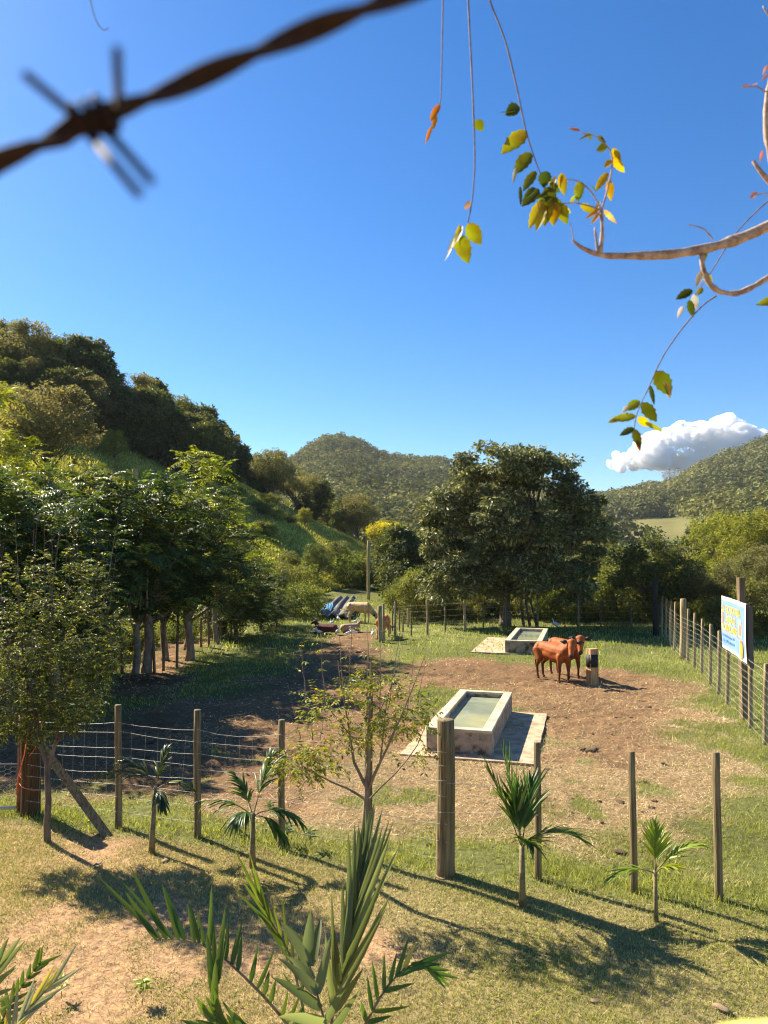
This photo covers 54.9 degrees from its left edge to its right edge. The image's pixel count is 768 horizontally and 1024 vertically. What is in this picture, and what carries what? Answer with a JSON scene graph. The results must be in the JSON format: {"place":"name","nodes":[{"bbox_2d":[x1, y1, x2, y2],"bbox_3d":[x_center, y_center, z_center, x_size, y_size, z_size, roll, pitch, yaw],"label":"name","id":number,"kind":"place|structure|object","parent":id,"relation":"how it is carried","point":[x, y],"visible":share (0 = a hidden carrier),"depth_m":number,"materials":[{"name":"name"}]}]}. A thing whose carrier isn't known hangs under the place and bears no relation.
{"place":"outdoors","nodes":[
{"label":"outdoors","id":0,"kind":"place"},
{"bbox_2d":[0,419,379,702],"bbox_3d":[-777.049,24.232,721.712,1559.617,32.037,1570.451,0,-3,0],"label":"hillside","id":1,"kind":"structure","parent":0,"point":[86,492],"depth_m":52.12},
{"bbox_2d":[0,355,33,392],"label":"hillside tree","id":2,"kind":"object","parent":1,"relation":"on","point":[7,375],"visible":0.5,"depth_m":65.77,"materials":[{"name":"green plant"}]},
{"bbox_2d":[0,317,59,373],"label":"hillside tree","id":3,"kind":"object","parent":1,"relation":"on","point":[21,338],"visible":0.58,"depth_m":71.61,"materials":[{"name":"green plant"}]},
{"bbox_2d":[13,356,51,385],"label":"hillside tree","id":4,"kind":"object","parent":1,"relation":"on","point":[30,362],"visible":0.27,"depth_m":67.62,"materials":[{"name":"green plant"}]},
{"bbox_2d":[0,381,89,558],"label":"feathery tree","id":5,"kind":"object","parent":1,"relation":"on","point":[11,443],"visible":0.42,"depth_m":22.23,"materials":[{"name":"green plant"}]},
{"bbox_2d":[26,355,71,381],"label":"hillside tree","id":6,"kind":"object","parent":1,"relation":"on","point":[57,362],"visible":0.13,"depth_m":68.34,"materials":[{"name":"green plant"}]},
{"bbox_2d":[0,379,107,487],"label":"olive tree","id":7,"kind":"object","parent":1,"relation":"on","point":[62,415],"visible":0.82,"depth_m":45.57,"materials":[{"name":"green plant"}]},
{"bbox_2d":[29,365,86,410],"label":"hillside tree","id":8,"kind":"object","parent":1,"relation":"on","point":[61,373],"visible":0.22,"depth_m":65.96,"materials":[{"name":"green plant"}]},
{"bbox_2d":[51,332,117,376],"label":"hillside tree","id":9,"kind":"object","parent":1,"relation":"on","point":[88,345],"visible":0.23,"depth_m":74.06,"materials":[{"name":"green plant"}]},
{"bbox_2d":[52,372,117,422],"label":"hillside tree","id":10,"kind":"object","parent":1,"relation":"on","point":[95,382],"visible":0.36,"depth_m":66.77,"materials":[{"name":"green plant"}]},
{"bbox_2d":[75,349,126,395],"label":"hillside tree","id":11,"kind":"object","parent":1,"relation":"on","point":[108,365],"visible":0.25,"depth_m":72.65,"materials":[{"name":"green plant"}]},
{"bbox_2d":[100,377,123,433],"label":"hillside tree","id":12,"kind":"object","parent":1,"relation":"on","point":[115,389],"visible":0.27,"depth_m":70.09,"materials":[{"name":"green plant"}]},
{"bbox_2d":[96,428,129,459],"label":"hillside tree","id":13,"kind":"object","parent":1,"relation":"on","point":[113,444],"visible":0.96,"depth_m":62.12,"materials":[{"name":"green plant"}]},
{"bbox_2d":[115,372,156,396],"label":"hillside tree","id":14,"kind":"object","parent":1,"relation":"on","point":[142,381],"visible":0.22,"depth_m":75.37,"materials":[{"name":"green plant"}]},
{"bbox_2d":[122,385,177,434],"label":"hillside tree","id":15,"kind":"object","parent":1,"relation":"on","point":[149,395],"visible":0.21,"depth_m":71.02,"materials":[{"name":"green plant"}]},
{"bbox_2d":[140,406,191,467],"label":"hillside tree","id":16,"kind":"object","parent":1,"relation":"on","point":[175,412],"visible":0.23,"depth_m":69.56,"materials":[{"name":"green plant"}]},
{"bbox_2d":[158,410,217,466],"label":"hillside tree","id":17,"kind":"object","parent":1,"relation":"on","point":[168,455],"visible":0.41,"depth_m":68.86,"materials":[{"name":"green plant"}]},
{"bbox_2d":[175,419,223,478],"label":"hillside tree","id":18,"kind":"object","parent":1,"relation":"on","point":[206,425],"visible":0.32,"depth_m":68.41,"materials":[{"name":"green plant"}]},
{"bbox_2d":[174,431,229,479],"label":"hillside tree","id":19,"kind":"object","parent":1,"relation":"on","point":[218,443],"visible":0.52,"depth_m":68.57,"materials":[{"name":"green plant"}]},
{"bbox_2d":[185,402,237,440],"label":"hillside tree","id":20,"kind":"object","parent":1,"relation":"on","point":[210,410],"visible":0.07,"depth_m":86.01,"materials":[{"name":"green plant"}]},
{"bbox_2d":[231,443,254,479],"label":"hillside tree","id":21,"kind":"object","parent":1,"relation":"on","point":[241,451],"visible":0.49,"depth_m":86.70,"materials":[{"name":"green plant"}]},
{"bbox_2d":[235,454,262,488],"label":"hillside tree","id":22,"kind":"object","parent":1,"relation":"on","point":[248,480],"visible":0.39,"depth_m":86.34,"materials":[{"name":"green plant"}]},
{"bbox_2d":[247,447,302,499],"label":"valley tree","id":23,"kind":"object","parent":1,"relation":"on","point":[271,462],"visible":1,"depth_m":78.23,"materials":[{"name":"green plant"}]},
{"bbox_2d":[274,469,321,510],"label":"valley tree","id":24,"kind":"object","parent":1,"relation":"on","point":[297,484],"visible":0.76,"depth_m":81.79,"materials":[{"name":"green plant"}]},
{"bbox_2d":[294,478,335,520],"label":"valley tree","id":25,"kind":"object","parent":1,"relation":"on","point":[317,508],"visible":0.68,"depth_m":85.06,"materials":[{"name":"green plant"}]},
{"bbox_2d":[301,542,335,579],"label":"young tree","id":26,"kind":"object","parent":1,"relation":"on","point":[317,558],"visible":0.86,"depth_m":52.55,"materials":[{"name":"green plant"}]},
{"bbox_2d":[336,492,384,539],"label":"valley tree","id":27,"kind":"object","parent":1,"relation":"on","point":[356,517],"visible":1,"depth_m":83.10,"materials":[{"name":"green plant"}]},
{"bbox_2d":[363,520,398,544],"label":"flowering tree","id":28,"kind":"object","parent":1,"relation":"on","point":[373,530],"visible":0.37,"depth_m":72.87,"materials":[{"name":"yellow plant"}]},
{"bbox_2d":[0,0,420,198],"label":"barbed wire","id":29,"kind":"object","parent":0,"point":[90,123],"visible":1,"depth_m":0.19,"materials":[{"name":"metal"}]},
{"bbox_2d":[0,583,767,1023],"bbox_3d":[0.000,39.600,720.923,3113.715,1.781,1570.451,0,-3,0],"label":"ground","id":30,"kind":"structure","parent":0,"point":[486,671],"depth_m":9.68,"materials":[{"name":"soil"}]},
{"bbox_2d":[0,723,20,812],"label":"gate","id":31,"kind":"structure","parent":30,"relation":"on","point":[18,763],"depth_m":9.60,"materials":[{"name":"paint"}]},
{"bbox_2d":[0,465,56,646],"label":"feathery tree","id":32,"kind":"object","parent":30,"relation":"on","point":[11,513],"visible":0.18,"depth_m":15.65,"materials":[{"name":"green plant"}]},
{"bbox_2d":[0,936,81,1023],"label":"palm","id":33,"kind":"object","parent":30,"relation":"on","point":[31,1006],"visible":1,"depth_m":3.01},
{"bbox_2d":[0,467,132,721],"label":"feathery tree","id":34,"kind":"object","parent":30,"relation":"on","point":[13,501],"visible":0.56,"depth_m":14.68,"materials":[{"name":"green plant"}]},
{"bbox_2d":[0,493,134,842],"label":"corner tree","id":35,"kind":"object","parent":30,"relation":"on","point":[62,722],"visible":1,"depth_m":8.66,"materials":[{"name":"green plant"}]},
{"bbox_2d":[0,488,140,710],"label":"feathery tree","id":36,"kind":"object","parent":30,"relation":"on","point":[91,506],"visible":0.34,"depth_m":15.70,"materials":[{"name":"green plant"}]},
{"bbox_2d":[4,462,166,684],"bbox_3d":[-7.899,1.669,18.890,4.302,5.852,5.422,2,-3,-32],"label":"feathery tree","id":37,"kind":"object","parent":30,"relation":"on","point":[131,502],"visible":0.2,"depth_m":18.67,"materials":[{"name":"green plant"}]},
{"bbox_2d":[43,462,191,674],"bbox_3d":[-7.411,1.678,19.978,4.169,6.002,4.867,1,-3,-25],"label":"feathery tree","id":38,"kind":"object","parent":30,"relation":"on","point":[77,477],"visible":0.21,"depth_m":19.69,"materials":[{"name":"green plant"}]},
{"bbox_2d":[68,508,204,673],"bbox_3d":[-6.975,2.219,20.351,3.944,4.863,3.378,2,-4,-40],"label":"feathery tree","id":39,"kind":"object","parent":30,"relation":"on","point":[137,617],"visible":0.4,"depth_m":20.28,"materials":[{"name":"green plant"}]},
{"bbox_2d":[86,743,197,853],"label":"young palm","id":40,"kind":"object","parent":30,"relation":"on","point":[159,799],"visible":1,"depth_m":8.34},
{"bbox_2d":[59,611,232,672],"bbox_3d":[-6.315,3.927,23.732,1.905,1.695,9.831,-1,-3,15],"label":"track fence","id":41,"kind":"object","parent":30,"relation":"on","point":[163,649],"visible":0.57,"depth_m":20.77,"materials":[{"name":"brown wood"}]},
{"bbox_2d":[78,469,237,672],"bbox_3d":[-6.717,1.726,20.939,4.379,5.957,5.519,-1,-3,13],"label":"feathery tree","id":42,"kind":"object","parent":30,"relation":"on","point":[146,667],"visible":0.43,"depth_m":20.51,"materials":[{"name":"green plant"}]},
{"bbox_2d":[125,495,223,660],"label":"feathery tree","id":43,"kind":"object","parent":30,"relation":"on","point":[194,608],"visible":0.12,"depth_m":22.75,"materials":[{"name":"green plant"}]},
{"bbox_2d":[155,613,203,642],"bbox_3d":[-7.724,4.460,28.063,1.990,1.289,1.992,-2,-4,39],"label":"weed bush","id":44,"kind":"object","parent":30,"relation":"on","point":[195,629],"visible":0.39,"depth_m":27.61,"materials":[{"name":"green plant"}]},
{"bbox_2d":[148,445,252,649],"bbox_3d":[-6.620,1.362,25.413,4.700,7.278,4.702,-3,-4,43],"label":"feathery tree","id":45,"kind":"object","parent":30,"relation":"on","point":[193,456],"visible":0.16,"depth_m":25.58,"materials":[{"name":"green plant"}]},
{"bbox_2d":[138,479,268,660],"bbox_3d":[-5.792,1.885,23.092,5.422,5.852,4.302,-1,-3,26],"label":"feathery tree","id":46,"kind":"object","parent":30,"relation":"on","point":[231,560],"visible":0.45,"depth_m":22.67,"materials":[{"name":"green plant"}]},
{"bbox_2d":[190,457,288,643],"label":"feathery tree","id":47,"kind":"object","parent":30,"relation":"on","point":[216,639],"visible":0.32,"depth_m":26.79,"materials":[{"name":"green plant"}]},
{"bbox_2d":[195,526,284,640],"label":"feathery tree","id":48,"kind":"object","parent":30,"relation":"on","point":[255,615],"visible":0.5,"depth_m":28.18,"materials":[{"name":"green plant"}]},
{"bbox_2d":[188,747,308,868],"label":"young palm","id":49,"kind":"object","parent":30,"relation":"on","point":[239,819],"visible":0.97,"depth_m":7.92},
{"bbox_2d":[239,562,294,630],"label":"feathery tree","id":50,"kind":"object","parent":30,"relation":"on","point":[275,617],"visible":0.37,"depth_m":31.17,"materials":[{"name":"green plant"}]},
{"bbox_2d":[100,804,459,1023],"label":"palm","id":51,"kind":"object","parent":30,"relation":"on","point":[363,873],"visible":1,"depth_m":2.96,"materials":[{"name":"plant"}]},
{"bbox_2d":[259,569,302,625],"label":"feathery tree","id":52,"kind":"object","parent":30,"relation":"on","point":[286,590],"visible":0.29,"depth_m":33.23,"materials":[{"name":"green plant"}]},
{"bbox_2d":[260,558,301,598],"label":"bush","id":53,"kind":"object","parent":30,"relation":"on","point":[279,568],"visible":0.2,"depth_m":43.40,"materials":[{"name":"green plant"}]},
{"bbox_2d":[269,580,328,617],"bbox_3d":[-4.444,4.449,37.227,3.228,2.090,3.230,1,-3,-12],"label":"bush","id":54,"kind":"object","parent":30,"relation":"on","point":[305,594],"visible":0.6,"depth_m":36.65,"materials":[{"name":"green plant"}]},
{"bbox_2d":[282,562,330,599],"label":"bush","id":55,"kind":"object","parent":30,"relation":"on","point":[306,574],"visible":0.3,"depth_m":45.42,"materials":[{"name":"green plant"}]},
{"bbox_2d":[320,540,351,575],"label":"young tree","id":56,"kind":"object","parent":30,"relation":"on","point":[334,547],"visible":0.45,"depth_m":55.64,"materials":[{"name":"green plant"}]},
{"bbox_2d":[319,595,357,617],"bbox_3d":[-2.335,5.002,39.547,1.682,0.697,7.503,0,-3,0],"label":"tarpaulin","id":57,"kind":"object","parent":30,"relation":"on","point":[339,602],"visible":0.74,"depth_m":38.65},
{"bbox_2d":[324,550,373,588],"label":"bush","id":58,"kind":"object","parent":30,"relation":"on","point":[354,578],"visible":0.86,"depth_m":53.85,"materials":[{"name":"green plant"}]},
{"bbox_2d":[260,598,443,828],"bbox_3d":[-0.305,2.356,7.365,1.807,2.979,0.956,0,-3,0],"label":"slim tree","id":59,"kind":"object","parent":30,"relation":"on","point":[349,739],"visible":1,"depth_m":7.37,"materials":[{"name":"green plant"}]},
{"bbox_2d":[345,602,377,622],"bbox_3d":[-1.014,4.672,34.479,1.798,0.961,0.575,-1,-3,25],"label":"cow","id":60,"kind":"object","parent":30,"relation":"on","point":[365,608],"visible":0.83,"depth_m":34.36},
{"bbox_2d":[19,695,722,900],"bbox_3d":[-0.294,3.003,8.134,9.255,1.942,0.460,-1,-3,17],"label":"front fence","id":61,"kind":"object","parent":30,"relation":"on","point":[30,799],"visible":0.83,"depth_m":7.93,"materials":[{"name":"brown wood"}]},
{"bbox_2d":[0,729,767,928],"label":"paddock grass","id":62,"kind":"structure","parent":30,"relation":"on","point":[549,868],"depth_m":9.03,"materials":[{"name":"plant"}]},
{"bbox_2d":[0,653,767,732],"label":"paddock grass","id":63,"kind":"structure","parent":30,"relation":"on","point":[715,706],"depth_m":19.08,"materials":[{"name":"plant"}]},
{"bbox_2d":[370,522,426,573],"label":"young tree","id":64,"kind":"object","parent":30,"relation":"on","point":[404,539],"visible":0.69,"depth_m":51.08,"materials":[{"name":"green plant"}]},
{"bbox_2d":[373,550,430,595],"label":"bush","id":65,"kind":"object","parent":30,"relation":"on","point":[388,574],"visible":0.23,"depth_m":48.58,"materials":[{"name":"green plant"}]},
{"bbox_2d":[378,568,451,622],"bbox_3d":[1.546,4.177,35.936,4.130,2.965,2.782,1,-3,-16],"label":"bush","id":66,"kind":"object","parent":30,"relation":"on","point":[404,586],"visible":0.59,"depth_m":35.31,"materials":[{"name":"green plant"}]},
{"bbox_2d":[137,664,767,880],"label":"straw litter","id":67,"kind":"object","parent":30,"relation":"on","point":[667,817],"visible":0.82,"depth_m":11.44,"materials":[{"name":"beige plant"}]},
{"bbox_2d":[448,588,491,621],"bbox_3d":[4.148,4.507,35.856,1.970,2.100,2.926,0,-3,-2],"label":"bush","id":68,"kind":"object","parent":30,"relation":"on","point":[469,615],"visible":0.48,"depth_m":35.30,"materials":[{"name":"green plant"}]},
{"bbox_2d":[400,707,546,766],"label":"slab","id":69,"kind":"structure","parent":30,"relation":"on","point":[526,740],"depth_m":12.91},
{"bbox_2d":[426,689,511,755],"bbox_3d":[1.685,3.917,13.874,1.104,0.500,3.474,-1,-3,15],"label":"water trough","id":70,"kind":"object","parent":69,"relation":"on","point":[480,717],"visible":0.83,"depth_m":13.30,"materials":[{"name":"concrete"}]},
{"bbox_2d":[461,595,518,617],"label":"bush","id":71,"kind":"object","parent":30,"relation":"on","point":[495,610],"visible":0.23,"depth_m":37.39,"materials":[{"name":"green plant"}]},
{"bbox_2d":[471,637,548,654],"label":"slab","id":72,"kind":"structure","parent":30,"relation":"on","point":[489,643],"depth_m":25.50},
{"bbox_2d":[505,628,547,653],"bbox_3d":[5.069,4.542,26.047,1.198,0.500,4.092,-1,-3,15],"label":"water trough","id":73,"kind":"object","parent":72,"relation":"on","point":[520,640],"visible":0.85,"depth_m":25.05,"materials":[{"name":"concrete"}]},
{"bbox_2d":[378,595,651,641],"bbox_3d":[5.136,4.324,30.650,12.229,1.617,3.052,1,-3,-18],"label":"fence","id":74,"kind":"object","parent":30,"relation":"on","point":[381,634],"visible":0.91,"depth_m":30.71,"materials":[{"name":"brown wood"}]},
{"bbox_2d":[413,438,625,626],"bbox_3d":[5.926,1.023,33.425,9.339,8.673,7.240,0,-3,0],"label":"spreading tree","id":75,"kind":"object","parent":30,"relation":"on","point":[486,564],"visible":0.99,"depth_m":31.90,"materials":[{"name":"green plant"}]},
{"bbox_2d":[282,490,767,560],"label":"valley forest","id":76,"kind":"object","parent":30,"relation":"on","point":[410,521],"visible":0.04,"depth_m":207.55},
{"bbox_2d":[483,740,600,907],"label":"young palm","id":77,"kind":"object","parent":30,"relation":"on","point":[520,809],"visible":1,"depth_m":7.15,"materials":[{"name":"plant"}]},
{"bbox_2d":[517,588,582,621],"bbox_3d":[8.037,4.305,35.942,3.466,2.640,3.468,-1,-3,19],"label":"bush","id":78,"kind":"object","parent":30,"relation":"on","point":[569,612],"visible":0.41,"depth_m":34.90,"materials":[{"name":"green plant"}]},
{"bbox_2d":[533,638,583,682],"bbox_3d":[4.439,3.781,19.117,0.495,1.164,1.745,1,-3,-27],"label":"cow","id":79,"kind":"object","parent":30,"relation":"on","point":[557,653],"visible":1,"depth_m":18.88},
{"bbox_2d":[548,635,591,678],"bbox_3d":[4.877,3.801,19.745,0.520,1.186,1.792,1,-3,-19],"label":"cow","id":80,"kind":"object","parent":30,"relation":"on","point":[578,651],"visible":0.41,"depth_m":19.41},
{"bbox_2d":[542,573,626,621],"bbox_3d":[9.600,4.223,35.974,3.754,2.860,3.757,2,-4,-39],"label":"bush","id":81,"kind":"object","parent":30,"relation":"on","point":[585,614],"visible":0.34,"depth_m":35.11,"materials":[{"name":"green plant"}]},
{"bbox_2d":[586,648,598,684],"bbox_3d":[5.258,3.943,18.684,0.302,0.980,0.310,0,-3,0],"label":"scratching post","id":82,"kind":"object","parent":30,"relation":"on","point":[592,671],"visible":0.94,"depth_m":18.59,"materials":[{"name":"brown wood"}]},
{"bbox_2d":[588,571,649,622],"bbox_3d":[11.224,4.212,35.758,3.754,2.860,3.757,-3,-4,45],"label":"bush","id":83,"kind":"object","parent":30,"relation":"on","point":[614,611],"visible":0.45,"depth_m":34.77,"materials":[{"name":"green plant"}]},
{"bbox_2d":[652,579,658,635],"bbox_3d":[10.767,3.857,29.347,0.240,2.411,0.243,0,-3,0],"label":"gate post","id":84,"kind":"object","parent":30,"relation":"on","point":[655,607],"visible":0.91,"depth_m":29.27,"materials":[{"name":"brown wood"}]},
{"bbox_2d":[602,525,709,624],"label":"round tree","id":85,"kind":"object","parent":30,"relation":"on","point":[650,567],"visible":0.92,"depth_m":32.66,"materials":[{"name":"green plant"}]},
{"bbox_2d":[603,814,711,922],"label":"young palm","id":86,"kind":"object","parent":30,"relation":"on","point":[655,836],"visible":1,"depth_m":6.81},
{"bbox_2d":[639,575,708,621],"bbox_3d":[14.029,4.295,35.745,3.468,2.640,3.466,-1,-3,18],"label":"bush","id":87,"kind":"object","parent":30,"relation":"on","point":[692,609],"visible":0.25,"depth_m":35.20,"materials":[{"name":"green plant"}]},
{"bbox_2d":[660,577,767,744],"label":"side fence","id":88,"kind":"object","parent":30,"relation":"on","point":[745,678],"visible":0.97,"depth_m":16.89,"materials":[{"name":"brown wood"}]},
{"bbox_2d":[722,596,753,668],"bbox_3d":[7.287,2.420,15.337,0.148,1.220,2.671,-1,-3,15],"label":"sign board","id":89,"kind":"object","parent":88,"relation":"attached to","point":[737,628],"visible":1,"depth_m":14.77,"materials":[{"name":"white metal"}]},
{"bbox_2d":[678,566,753,629],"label":"thicket tree","id":90,"kind":"object","parent":30,"relation":"on","point":[712,587],"visible":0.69,"depth_m":31.54,"materials":[{"name":"green plant"}]},
{"bbox_2d":[680,509,753,575],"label":"tree","id":91,"kind":"object","parent":30,"relation":"on","point":[705,529],"visible":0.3,"depth_m":44.03,"materials":[{"name":"green plant"}]},
{"bbox_2d":[700,573,767,636],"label":"thicket tree","id":92,"kind":"object","parent":30,"relation":"on","point":[760,620],"visible":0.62,"depth_m":29.71,"materials":[{"name":"green plant"}]},
{"bbox_2d":[701,507,767,605],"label":"tree","id":93,"kind":"object","parent":30,"relation":"on","point":[741,539],"visible":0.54,"depth_m":39.51,"materials":[{"name":"green plant"}]},
{"bbox_2d":[710,558,767,604],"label":"tree","id":94,"kind":"object","parent":30,"relation":"on","point":[737,565],"visible":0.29,"depth_m":32.44,"materials":[{"name":"green plant"}]},
{"bbox_2d":[724,541,767,602],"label":"tree","id":95,"kind":"object","parent":30,"relation":"on","point":[757,557],"visible":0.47,"depth_m":33.40,"materials":[{"name":"green plant"}]},
{"bbox_2d":[0,815,767,1023],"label":"yard grass","id":96,"kind":"structure","parent":0,"point":[444,943],"depth_m":6.55,"materials":[{"name":"plant"}]},
{"bbox_2d":[0,456,767,655],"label":"paddock grass","id":97,"kind":"structure","parent":0,"point":[509,627],"depth_m":29.21,"materials":[{"name":"plant"}]},
{"bbox_2d":[0,820,767,1023],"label":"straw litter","id":98,"kind":"object","parent":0,"point":[238,925],"visible":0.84,"depth_m":6.58,"materials":[{"name":"beige plant"}]},
{"bbox_2d":[0,0,767,492],"label":"sky","id":99,"kind":"structure","parent":0,"point":[284,269],"materials":[{"name":"blue"}]},
{"bbox_2d":[425,0,443,143],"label":"hanging twig","id":100,"kind":"object","parent":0,"point":[434,114],"visible":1,"depth_m":1.39,"materials":[{"name":"orange plant"}]},
{"bbox_2d":[445,0,483,263],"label":"hanging twig","id":101,"kind":"object","parent":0,"point":[460,244],"visible":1,"depth_m":1.38,"materials":[{"name":"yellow plant"}]},
{"bbox_2d":[333,447,748,555],"bbox_3d":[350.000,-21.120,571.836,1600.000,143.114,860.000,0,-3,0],"label":"hills","id":102,"kind":"structure","parent":0,"point":[672,527],"depth_m":295.49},
{"bbox_2d":[245,431,767,542],"bbox_3d":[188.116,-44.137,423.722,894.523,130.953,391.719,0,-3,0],"label":"forest","id":103,"kind":"object","parent":102,"relation":"on","point":[393,484],"visible":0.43,"depth_m":393.47,"materials":[{"name":"green plant"}]},
{"bbox_2d":[524,127,767,295],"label":"overhanging branch","id":104,"kind":"object","parent":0,"point":[551,208],"visible":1,"depth_m":1.33,"materials":[{"name":"brown plant"}]},
{"bbox_2d":[489,0,540,206],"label":"hanging twig","id":105,"kind":"object","parent":104,"relation":"hanging from","point":[517,140],"visible":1,"depth_m":1.36,"materials":[{"name":"green plant"}]},
{"bbox_2d":[608,201,767,450],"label":"hanging twig","id":106,"kind":"object","parent":104,"relation":"hanging from","point":[662,381],"visible":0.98,"depth_m":1.42,"materials":[{"name":"green plant"}]},
{"bbox_2d":[742,5,767,305],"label":"upright twigs","id":107,"kind":"object","parent":104,"relation":"attached to","point":[764,176],"visible":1,"depth_m":1.28,"materials":[{"name":"brown plant"}]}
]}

